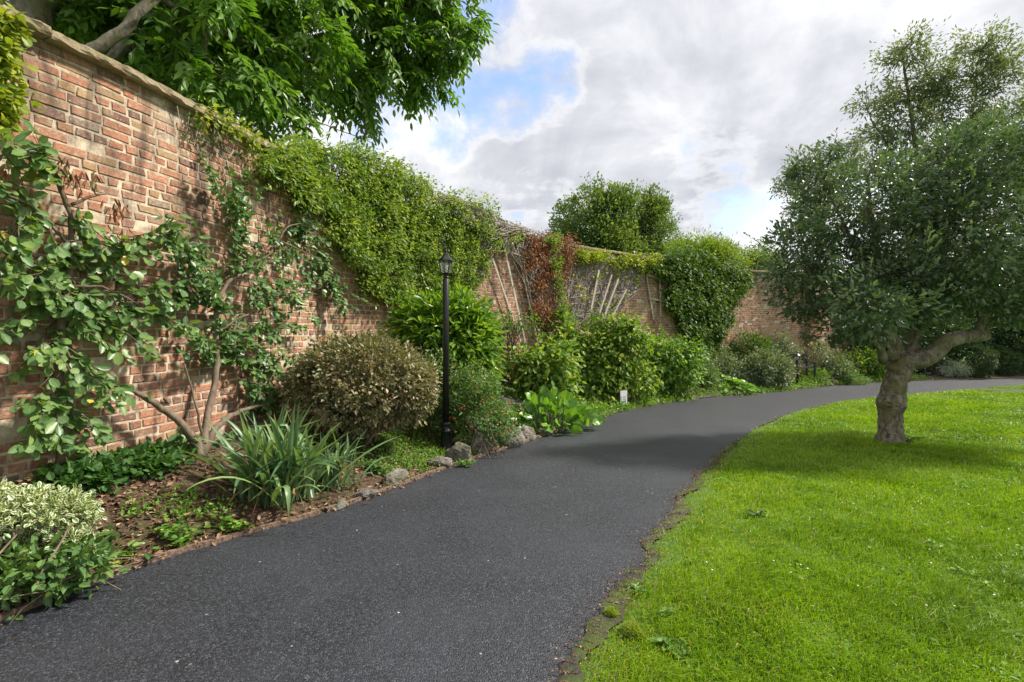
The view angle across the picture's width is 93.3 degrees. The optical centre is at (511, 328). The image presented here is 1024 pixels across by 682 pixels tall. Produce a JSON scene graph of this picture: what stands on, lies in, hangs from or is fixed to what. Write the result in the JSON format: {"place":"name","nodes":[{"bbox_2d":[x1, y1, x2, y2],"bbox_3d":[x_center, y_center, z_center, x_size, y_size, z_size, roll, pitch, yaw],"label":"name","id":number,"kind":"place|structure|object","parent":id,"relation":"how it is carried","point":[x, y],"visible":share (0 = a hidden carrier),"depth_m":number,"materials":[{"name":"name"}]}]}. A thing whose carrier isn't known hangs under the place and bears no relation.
{"place":"outdoors","nodes":[
{"label":"outdoors","id":0,"kind":"place"},
{"bbox_2d":[0,378,1023,681],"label":"path","id":1,"kind":"structure","parent":0,"point":[480,568],"depth_m":2.71,"materials":[{"name":"grey asphalt"}]},
{"bbox_2d":[453,458,477,466],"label":"plant","id":2,"kind":"object","parent":1,"relation":"on","point":[461,463],"visible":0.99,"depth_m":5.21,"materials":[{"name":"green plant"}]},
{"bbox_2d":[533,442,740,681],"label":"loose grit","id":3,"kind":"object","parent":1,"relation":"on","point":[649,552],"visible":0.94,"depth_m":2.84,"materials":[{"name":"brown stone"}]},
{"bbox_2d":[492,394,607,410],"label":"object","id":4,"kind":"structure","parent":0,"point":[520,401],"depth_m":8.75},
{"bbox_2d":[146,0,1023,322],"label":"sky","id":5,"kind":"structure","parent":0,"point":[706,99],"materials":[{"name":"white"}]},
{"bbox_2d":[641,389,723,397],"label":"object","id":6,"kind":"structure","parent":0,"point":[708,394],"depth_m":12.82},
{"bbox_2d":[576,330,1023,681],"bbox_3d":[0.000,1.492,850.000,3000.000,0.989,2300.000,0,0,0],"label":"ground","id":7,"kind":"structure","parent":0,"point":[649,621],"depth_m":2.84,"materials":[{"name":"green plant"}]},
{"bbox_2d":[54,1,352,135],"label":"ash tree","id":8,"kind":"object","parent":7,"relation":"on","point":[316,35],"visible":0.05,"depth_m":6.86,"materials":[{"name":"green plant"}]},
{"bbox_2d":[3,0,499,153],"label":"ash tree","id":9,"kind":"object","parent":7,"relation":"on","point":[435,33],"visible":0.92,"depth_m":6.36,"materials":[{"name":"green plant"}]},
{"bbox_2d":[0,3,857,484],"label":"brick wall","id":10,"kind":"structure","parent":7,"relation":"on","point":[118,127],"depth_m":4.02,"materials":[{"name":"brick"}]},
{"bbox_2d":[0,0,45,141],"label":"wall creeper","id":11,"kind":"object","parent":10,"relation":"attached to","point":[12,111],"depth_m":2.98,"materials":[{"name":"green plant"}]},
{"bbox_2d":[177,95,256,209],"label":"wall creeper","id":12,"kind":"object","parent":10,"relation":"attached to","point":[189,115],"depth_m":4.47,"materials":[{"name":"green plant"}]},
{"bbox_2d":[194,95,288,163],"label":"wall creeper","id":13,"kind":"object","parent":10,"relation":"attached to","point":[241,134],"depth_m":4.58,"materials":[{"name":"green plant"}]},
{"bbox_2d":[242,128,524,306],"bbox_3d":[-1.483,-1.394,7.530,1.102,2.661,5.999,0,0,29],"label":"wall creeper","id":14,"kind":"object","parent":10,"relation":"attached to","point":[392,216],"depth_m":7.04,"materials":[{"name":"green plant"}]},
{"bbox_2d":[431,194,542,239],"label":"dead creeper","id":15,"kind":"object","parent":10,"relation":"attached to","point":[502,221],"visible":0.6,"depth_m":8.99,"materials":[{"name":"brown plant"}]},
{"bbox_2d":[492,233,539,350],"bbox_3d":[0.129,-0.700,9.858,0.036,2.481,1.610,0,0,39],"label":"wall trellis","id":16,"kind":"object","parent":10,"relation":"attached to","point":[507,261],"depth_m":9.77,"materials":[{"name":"brown wood"}]},
{"bbox_2d":[497,221,582,330],"bbox_3d":[0.648,-1.108,10.448,0.685,2.426,3.042,0,0,42],"label":"dead creeper","id":17,"kind":"object","parent":10,"relation":"attached to","point":[535,253],"visible":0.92,"depth_m":10.39,"materials":[{"name":"brown plant"}]},
{"bbox_2d":[542,228,576,325],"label":"wall creeper","id":18,"kind":"object","parent":10,"relation":"attached to","point":[555,238],"depth_m":10.64,"materials":[{"name":"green plant"}]},
{"bbox_2d":[590,270,626,318],"bbox_3d":[2.441,-0.834,12.164,1.399,1.236,0.035,0,0,-38],"label":"wall trellis","id":19,"kind":"object","parent":10,"relation":"attached to","point":[614,289],"depth_m":12.11,"materials":[{"name":"beige wood"}]},
{"bbox_2d":[569,246,652,326],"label":"bare creeper","id":20,"kind":"object","parent":10,"relation":"attached to","point":[582,300],"visible":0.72,"depth_m":12.11,"materials":[{"name":"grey plant"}]},
{"bbox_2d":[572,248,677,274],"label":"wall creeper","id":21,"kind":"object","parent":10,"relation":"attached to","point":[640,261],"depth_m":12.57,"materials":[{"name":"green plant"}]},
{"bbox_2d":[646,274,664,319],"bbox_3d":[4.064,-0.939,13.532,0.966,1.407,0.032,0,0,-37],"label":"wall trellis","id":22,"kind":"object","parent":10,"relation":"attached to","point":[650,298],"depth_m":13.43,"materials":[{"name":"brown wood"}]},
{"bbox_2d":[651,242,759,368],"bbox_3d":[6.013,-0.617,14.868,5.636,3.799,0.902,0,0,-38],"label":"ivy curtain","id":23,"kind":"object","parent":10,"relation":"hanging from","point":[698,283],"visible":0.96,"depth_m":14.48,"materials":[{"name":"green plant"}]},
{"bbox_2d":[797,286,821,348],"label":"wall creeper","id":24,"kind":"object","parent":10,"relation":"attached to","point":[811,330],"depth_m":17.21,"materials":[{"name":"green plant"}]},
{"bbox_2d":[0,378,1021,621],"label":"bed edging","id":25,"kind":"object","parent":7,"relation":"on","point":[4,615],"visible":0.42,"depth_m":3.38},
{"bbox_2d":[0,361,1023,612],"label":"flower bed","id":26,"kind":"object","parent":7,"relation":"on","point":[220,491],"visible":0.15,"depth_m":3.61,"materials":[{"name":"soil"}]},
{"bbox_2d":[0,476,108,584],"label":"variegated bush","id":27,"kind":"object","parent":26,"relation":"on","point":[27,510],"visible":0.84,"depth_m":2.65,"materials":[{"name":"green plant"}]},
{"bbox_2d":[0,530,143,623],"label":"creeping plant","id":28,"kind":"object","parent":26,"relation":"on","point":[59,574],"visible":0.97,"depth_m":2.46,"materials":[{"name":"green plant"}]},
{"bbox_2d":[0,120,204,467],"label":"trained tree","id":29,"kind":"object","parent":26,"relation":"on","point":[49,286],"visible":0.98,"depth_m":3.20,"materials":[{"name":"green plant"}]},
{"bbox_2d":[100,525,122,549],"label":"plant","id":30,"kind":"object","parent":26,"relation":"on","point":[114,534],"visible":0.7,"depth_m":2.92,"materials":[{"name":"green plant"}]},
{"bbox_2d":[25,436,199,499],"bbox_3d":[-2.789,0.989,3.474,0.577,0.297,1.088,0,0,27],"label":"ground ivy","id":31,"kind":"object","parent":26,"relation":"on","point":[104,470],"visible":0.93,"depth_m":3.35,"materials":[{"name":"green plant"}]},
{"bbox_2d":[110,540,151,563],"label":"plant","id":32,"kind":"object","parent":26,"relation":"on","point":[134,547],"visible":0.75,"depth_m":2.89,"materials":[{"name":"green plant"}]},
{"bbox_2d":[122,491,144,513],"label":"plant","id":33,"kind":"object","parent":26,"relation":"on","point":[132,506],"visible":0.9,"depth_m":3.16,"materials":[{"name":"green plant"}]},
{"bbox_2d":[138,515,204,548],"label":"plant","id":34,"kind":"object","parent":26,"relation":"on","point":[179,539],"visible":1,"depth_m":3.09,"materials":[{"name":"green plant"}]},
{"bbox_2d":[204,513,254,532],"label":"plant","id":35,"kind":"object","parent":26,"relation":"on","point":[233,524],"visible":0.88,"depth_m":3.31,"materials":[{"name":"green plant"}]},
{"bbox_2d":[113,160,378,456],"bbox_3d":[-2.488,-0.224,5.170,0.482,2.725,3.557,0,0,12],"label":"trained tree","id":36,"kind":"object","parent":26,"relation":"on","point":[193,259],"visible":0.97,"depth_m":4.63,"materials":[{"name":"green plant"}]},
{"bbox_2d":[0,398,537,610],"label":"bark chips","id":37,"kind":"object","parent":26,"relation":"on","point":[128,523],"visible":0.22,"depth_m":3.29,"materials":[{"name":"brown wood"}]},
{"bbox_2d":[174,398,396,517],"bbox_3d":[-1.723,0.975,3.772,1.548,0.831,1.370,0,0,0],"label":"strap leaved plant","id":38,"kind":"object","parent":26,"relation":"on","point":[276,471],"visible":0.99,"depth_m":3.69,"materials":[{"name":"green plant"}]},
{"bbox_2d":[121,428,453,525],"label":"weeds","id":39,"kind":"object","parent":26,"relation":"on","point":[182,511],"visible":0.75,"depth_m":3.44,"materials":[{"name":"green plant"}]},
{"bbox_2d":[0,410,625,625],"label":"leaf litter","id":40,"kind":"object","parent":26,"relation":"on","point":[294,512],"visible":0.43,"depth_m":3.64,"materials":[{"name":"brown plant"}]},
{"bbox_2d":[333,498,346,509],"bbox_3d":[-1.387,1.418,3.894,0.105,0.066,0.176,0,0,-21],"label":"rock","id":41,"kind":"object","parent":26,"relation":"on","point":[341,503],"visible":0.94,"depth_m":3.87,"materials":[{"name":"stone"}]},
{"bbox_2d":[301,429,392,499],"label":"strap leaved plant","id":42,"kind":"object","parent":26,"relation":"on","point":[329,475],"visible":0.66,"depth_m":4.15,"materials":[{"name":"green plant"}]},
{"bbox_2d":[271,327,441,449],"bbox_3d":[-1.648,0.628,5.252,1.779,1.286,1.618,0,0,0],"label":"rounded shrub","id":43,"kind":"object","parent":26,"relation":"on","point":[360,403],"visible":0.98,"depth_m":4.91,"materials":[{"name":"brown plant"}]},
{"bbox_2d":[354,488,378,498],"bbox_3d":[-1.249,1.418,4.141,0.208,0.100,0.145,1,-1,-2],"label":"rock","id":44,"kind":"object","parent":26,"relation":"on","point":[365,493],"visible":0.88,"depth_m":4.10,"materials":[{"name":"stone"}]},
{"bbox_2d":[359,458,391,474],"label":"plant","id":45,"kind":"object","parent":26,"relation":"on","point":[378,468],"visible":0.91,"depth_m":4.69,"materials":[{"name":"green plant"}]},
{"bbox_2d":[384,468,408,485],"bbox_3d":[-1.104,1.410,4.576,0.198,0.165,0.292,0,8,21],"label":"rock","id":46,"kind":"object","parent":26,"relation":"on","point":[397,475],"visible":0.91,"depth_m":4.51,"materials":[{"name":"stone"}]},
{"bbox_2d":[428,456,452,467],"bbox_3d":[-0.769,1.434,5.188,0.286,0.129,0.182,11,-17,-24],"label":"rock","id":47,"kind":"object","parent":26,"relation":"on","point":[445,461],"visible":0.78,"depth_m":5.12,"materials":[{"name":"stone"}]},
{"bbox_2d":[376,280,509,431],"bbox_3d":[-0.962,0.393,6.749,1.892,2.156,1.469,0,0,0],"label":"laurel shrub","id":48,"kind":"object","parent":26,"relation":"on","point":[473,329],"visible":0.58,"depth_m":6.48,"materials":[{"name":"green plant"}]},
{"bbox_2d":[438,250,453,450],"bbox_3d":[-0.781,0.268,5.712,0.179,2.408,0.183,0,0,0],"label":"garden lamp","id":49,"kind":"object","parent":26,"relation":"on","point":[445,260],"visible":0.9,"depth_m":5.68,"materials":[{"name":"black metal"}]},
{"bbox_2d":[411,347,488,439],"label":"pale shrub","id":50,"kind":"object","parent":26,"relation":"on","point":[433,360],"visible":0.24,"depth_m":6.11,"materials":[{"name":"green plant"}]},
{"bbox_2d":[300,393,613,477],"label":"weeds","id":51,"kind":"object","parent":26,"relation":"on","point":[425,450],"visible":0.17,"depth_m":5.35,"materials":[{"name":"green plant"}]},
{"bbox_2d":[445,442,470,462],"bbox_3d":[-0.603,1.410,5.423,0.296,0.284,0.208,0,0,-4],"label":"rock","id":52,"kind":"object","parent":26,"relation":"on","point":[458,451],"visible":0.73,"depth_m":5.34,"materials":[{"name":"stone"}]},
{"bbox_2d":[417,357,522,458],"bbox_3d":[-0.568,0.942,6.003,1.403,1.188,0.942,0,0,26],"label":"rose bush","id":53,"kind":"object","parent":26,"relation":"on","point":[477,410],"visible":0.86,"depth_m":5.87,"materials":[{"name":"green plant"}]},
{"bbox_2d":[470,431,493,453],"bbox_3d":[-0.395,1.407,5.905,0.268,0.354,0.411,-5,-5,28],"label":"rock","id":54,"kind":"object","parent":26,"relation":"on","point":[475,444],"visible":0.42,"depth_m":5.80,"materials":[{"name":"stone"}]},
{"bbox_2d":[494,427,524,447],"bbox_3d":[-0.042,1.460,6.316,0.442,0.278,0.304,-15,-9,-9],"label":"rock","id":55,"kind":"object","parent":26,"relation":"on","point":[520,440],"visible":0.48,"depth_m":6.22,"materials":[{"name":"stone"}]},
{"bbox_2d":[497,306,543,392],"bbox_3d":[-0.014,0.425,9.492,1.307,1.754,1.002,0,0,-34],"label":"young sapling","id":56,"kind":"object","parent":26,"relation":"on","point":[520,327],"visible":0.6,"depth_m":9.46,"materials":[{"name":"green plant"}]},
{"bbox_2d":[519,426,535,439],"bbox_3d":[0.209,1.482,6.783,0.325,0.238,0.206,7,-6,-29],"label":"rock","id":57,"kind":"object","parent":26,"relation":"on","point":[528,432],"visible":0.64,"depth_m":6.71,"materials":[{"name":"stone"}]},
{"bbox_2d":[493,330,586,409],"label":"bramble shrub","id":58,"kind":"object","parent":26,"relation":"on","point":[536,369],"visible":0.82,"depth_m":9.08,"materials":[{"name":"green plant"}]},
{"bbox_2d":[503,379,604,433],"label":"broad leaved plant","id":59,"kind":"object","parent":26,"relation":"on","point":[568,404],"visible":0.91,"depth_m":7.47,"materials":[{"name":"green plant"}]},
{"bbox_2d":[534,301,660,404],"bbox_3d":[1.854,0.605,10.698,2.868,2.410,1.873,0,0,-25],"label":"bramble shrub","id":60,"kind":"object","parent":26,"relation":"on","point":[600,367],"visible":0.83,"depth_m":10.44,"materials":[{"name":"green plant"}]},
{"bbox_2d":[618,390,626,404],"bbox_3d":[2.361,1.572,10.287,0.188,0.524,0.062,0,0,-24],"label":"garden sign","id":61,"kind":"object","parent":26,"relation":"on","point":[622,395],"visible":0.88,"depth_m":10.26,"materials":[{"name":"white plastic"}]},
{"bbox_2d":[596,350,665,405],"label":"bramble shrub","id":62,"kind":"object","parent":26,"relation":"on","point":[634,388],"visible":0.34,"depth_m":10.73,"materials":[{"name":"green plant"}]},
{"bbox_2d":[587,393,697,414],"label":"ground ivy","id":63,"kind":"object","parent":26,"relation":"on","point":[686,398],"visible":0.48,"depth_m":10.78,"materials":[{"name":"green plant"}]},
{"bbox_2d":[626,324,711,397],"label":"bramble shrub","id":64,"kind":"object","parent":26,"relation":"on","point":[680,363],"visible":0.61,"depth_m":11.98,"materials":[{"name":"green plant"}]},
{"bbox_2d":[684,340,727,390],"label":"spindly shrub","id":65,"kind":"object","parent":26,"relation":"on","point":[711,376],"visible":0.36,"depth_m":13.19,"materials":[{"name":"green plant"}]},
{"bbox_2d":[495,368,938,426],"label":"weeds","id":66,"kind":"object","parent":26,"relation":"on","point":[701,392],"visible":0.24,"depth_m":12.53,"materials":[{"name":"green plant"}]},
{"bbox_2d":[713,346,752,381],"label":"grey green shrub","id":67,"kind":"object","parent":26,"relation":"on","point":[728,369],"visible":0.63,"depth_m":14.57,"materials":[{"name":"green plant"}]},
{"bbox_2d":[710,374,761,392],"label":"broad leaved plant","id":68,"kind":"object","parent":26,"relation":"on","point":[742,384],"visible":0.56,"depth_m":13.51,"materials":[{"name":"green plant"}]},
{"bbox_2d":[725,327,781,366],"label":"dark shrub","id":69,"kind":"object","parent":26,"relation":"on","point":[755,339],"visible":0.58,"depth_m":15.66,"materials":[{"name":"green plant"}]},
{"bbox_2d":[721,346,801,388],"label":"grey green shrub","id":70,"kind":"object","parent":26,"relation":"on","point":[773,368],"visible":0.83,"depth_m":14.63,"materials":[{"name":"green plant"}]},
{"bbox_2d":[768,330,809,370],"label":"climbing rose","id":71,"kind":"object","parent":26,"relation":"on","point":[784,347],"visible":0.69,"depth_m":16.48,"materials":[{"name":"green plant"}]},
{"bbox_2d":[776,354,816,376],"bbox_3d":[9.520,1.236,16.223,1.061,0.725,0.525,0,0,0],"label":"garden bench","id":72,"kind":"object","parent":26,"relation":"on","point":[805,361],"visible":0.56,"depth_m":16.43,"materials":[{"name":"green paint"}]},
{"bbox_2d":[794,351,800,383],"bbox_3d":[9.207,1.316,15.604,0.182,1.157,0.185,0,0,0],"label":"garden lamp","id":73,"kind":"object","parent":26,"relation":"on","point":[797,356],"visible":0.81,"depth_m":15.57,"materials":[{"name":"black metal"}]},
{"bbox_2d":[732,374,883,395],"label":"ground ivy","id":74,"kind":"object","parent":26,"relation":"on","point":[759,386],"visible":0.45,"depth_m":15.11,"materials":[{"name":"green plant"}]},
{"bbox_2d":[806,366,832,383],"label":"flowering perennial","id":75,"kind":"object","parent":26,"relation":"on","point":[818,376],"visible":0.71,"depth_m":16.26,"materials":[{"name":"green plant"}]},
{"bbox_2d":[803,338,859,381],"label":"mixed shrub","id":76,"kind":"object","parent":26,"relation":"on","point":[824,360],"visible":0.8,"depth_m":16.83,"materials":[{"name":"green plant"}]},
{"bbox_2d":[827,363,872,384],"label":"bush","id":77,"kind":"object","parent":26,"relation":"on","point":[850,376],"visible":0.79,"depth_m":16.57,"materials":[{"name":"green plant"}]},
{"bbox_2d":[833,343,885,377],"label":"leafy shrub","id":78,"kind":"object","parent":26,"relation":"on","point":[868,362],"visible":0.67,"depth_m":17.58,"materials":[{"name":"green plant"}]},
{"bbox_2d":[915,338,944,373],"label":"conifer shrub","id":79,"kind":"object","parent":26,"relation":"on","point":[932,366],"visible":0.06,"depth_m":19.21,"materials":[{"name":"green plant"}]},
{"bbox_2d":[936,358,974,377],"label":"silver plant","id":80,"kind":"object","parent":26,"relation":"on","point":[955,369],"visible":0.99,"depth_m":18.61,"materials":[{"name":"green plant"}]},
{"bbox_2d":[946,342,1000,377],"bbox_3d":[18.028,1.228,18.891,1.539,1.522,1.576,0,0,0],"label":"clipped ball","id":81,"kind":"object","parent":26,"relation":"on","point":[988,363],"visible":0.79,"depth_m":18.55,"materials":[{"name":"green plant"}]},
{"bbox_2d":[978,344,1022,375],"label":"clipped ball","id":82,"kind":"object","parent":26,"relation":"on","point":[1002,370],"visible":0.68,"depth_m":19.25,"materials":[{"name":"green plant"}]},
{"bbox_2d":[1001,342,1023,374],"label":"conifer shrub","id":83,"kind":"object","parent":26,"relation":"on","point":[1022,368],"visible":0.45,"depth_m":19.96,"materials":[{"name":"green plant"}]},
{"bbox_2d":[546,171,655,256],"bbox_3d":[4.884,-3.550,26.812,5.969,10.134,4.605,0,0,0],"label":"lime tree","id":84,"kind":"object","parent":7,"relation":"on","point":[613,227],"visible":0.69,"depth_m":26.25,"materials":[{"name":"green plant"}]},
{"bbox_2d":[620,620,647,641],"bbox_3d":[0.553,1.359,2.192,0.135,0.053,0.132,0,0,0],"label":"moss cushion","id":85,"kind":"object","parent":7,"relation":"on","point":[630,629],"visible":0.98,"depth_m":2.17,"materials":[{"name":"green plant"}]},
{"bbox_2d":[626,582,648,591],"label":"lawn weed","id":86,"kind":"object","parent":7,"relation":"on","point":[637,586],"visible":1,"depth_m":2.56,"materials":[{"name":"green plant"}]},
{"bbox_2d":[557,436,747,681],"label":"path margin","id":87,"kind":"object","parent":7,"relation":"on","point":[567,665],"visible":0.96,"depth_m":2.45,"materials":[{"name":"brown soil"}]},
{"bbox_2d":[604,606,619,617],"bbox_3d":[0.484,1.370,2.348,0.088,0.038,0.089,0,0,0],"label":"moss cushion","id":88,"kind":"object","parent":87,"relation":"on","point":[611,611],"visible":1,"depth_m":2.33,"materials":[{"name":"green plant"}]},
{"bbox_2d":[630,180,682,257],"bbox_3d":[7.972,-3.515,27.985,3.700,10.065,3.462,0,0,0],"label":"poplar tree","id":89,"kind":"object","parent":7,"relation":"on","point":[653,215],"visible":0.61,"depth_m":27.40,"materials":[{"name":"green plant"}]},
{"bbox_2d":[645,633,684,654],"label":"lawn weed","id":90,"kind":"object","parent":7,"relation":"on","point":[659,638],"visible":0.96,"depth_m":2.09,"materials":[{"name":"green plant"}]},
{"bbox_2d":[659,605,678,615],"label":"lawn weed","id":91,"kind":"object","parent":7,"relation":"on","point":[669,610],"visible":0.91,"depth_m":2.32,"materials":[{"name":"green plant"}]},
{"bbox_2d":[664,228,694,246],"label":"distant tree","id":92,"kind":"object","parent":7,"relation":"on","point":[681,238],"visible":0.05,"depth_m":33.72,"materials":[{"name":"green plant"}]},
{"bbox_2d":[671,643,697,667],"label":"lawn weed","id":93,"kind":"object","parent":7,"relation":"on","point":[676,651],"visible":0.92,"depth_m":2.02,"materials":[{"name":"green plant"}]},
{"bbox_2d":[659,223,761,269],"bbox_3d":[8.125,-1.341,19.953,4.145,5.704,2.491,0,0,0],"label":"tree","id":94,"kind":"object","parent":7,"relation":"on","point":[712,244],"visible":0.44,"depth_m":19.59,"materials":[{"name":"green plant"}]},
{"bbox_2d":[736,241,776,270],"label":"distant tree","id":95,"kind":"object","parent":7,"relation":"on","point":[757,261],"visible":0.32,"depth_m":31.62,"materials":[{"name":"green plant"}]},
{"bbox_2d":[746,509,772,517],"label":"lawn weed","id":96,"kind":"object","parent":7,"relation":"on","point":[759,513],"visible":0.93,"depth_m":3.62,"materials":[{"name":"green plant"}]},
{"bbox_2d":[750,237,793,270],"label":"distant tree","id":97,"kind":"object","parent":7,"relation":"on","point":[769,253],"visible":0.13,"depth_m":32.61,"materials":[{"name":"green plant"}]},
{"bbox_2d":[767,127,870,261],"bbox_3d":[13.854,-3.824,21.947,4.534,10.668,3.723,0,0,0],"label":"eucalyptus tree","id":98,"kind":"object","parent":7,"relation":"on","point":[779,188],"visible":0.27,"depth_m":21.90,"materials":[{"name":"green plant"}]},
{"bbox_2d":[670,418,1023,681],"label":"lawn clover","id":99,"kind":"object","parent":7,"relation":"on","point":[1019,676],"visible":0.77,"depth_m":2.71,"materials":[{"name":"green plant"}]},
{"bbox_2d":[743,96,1023,444],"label":"tree","id":100,"kind":"object","parent":7,"relation":"on","point":[925,203],"visible":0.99,"depth_m":6.18,"materials":[{"name":"green plant"}]},
{"bbox_2d":[839,248,936,370],"bbox_3d":[14.250,-0.262,19.365,4.919,5.629,4.356,0,0,0],"label":"evergreen tree","id":101,"kind":"object","parent":7,"relation":"on","point":[862,347],"visible":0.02,"depth_m":18.45,"materials":[{"name":"green plant"}]},
{"bbox_2d":[844,223,1016,373],"bbox_3d":[17.008,-1.233,20.474,6.484,6.789,5.068,0,0,0],"label":"evergreen tree","id":102,"kind":"object","parent":7,"relation":"on","point":[935,332],"visible":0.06,"depth_m":19.18,"materials":[{"name":"green plant"}]},
{"bbox_2d":[840,13,1023,245],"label":"eucalyptus tree","id":103,"kind":"object","parent":7,"relation":"on","point":[992,66],"visible":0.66,"depth_m":23.62,"materials":[{"name":"green plant"}]},
{"bbox_2d":[931,222,1023,366],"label":"evergreen tree","id":104,"kind":"object","parent":7,"relation":"on","point":[995,335],"visible":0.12,"depth_m":20.45,"materials":[{"name":"green plant"}]},
{"bbox_2d":[965,247,1023,365],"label":"evergreen tree","id":105,"kind":"object","parent":7,"relation":"on","point":[1009,340],"visible":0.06,"depth_m":21.26,"materials":[{"name":"green plant"}]},
{"bbox_2d":[973,389,1023,391],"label":"bare ground","id":106,"kind":"structure","parent":0,"point":[997,390],"depth_m":14.42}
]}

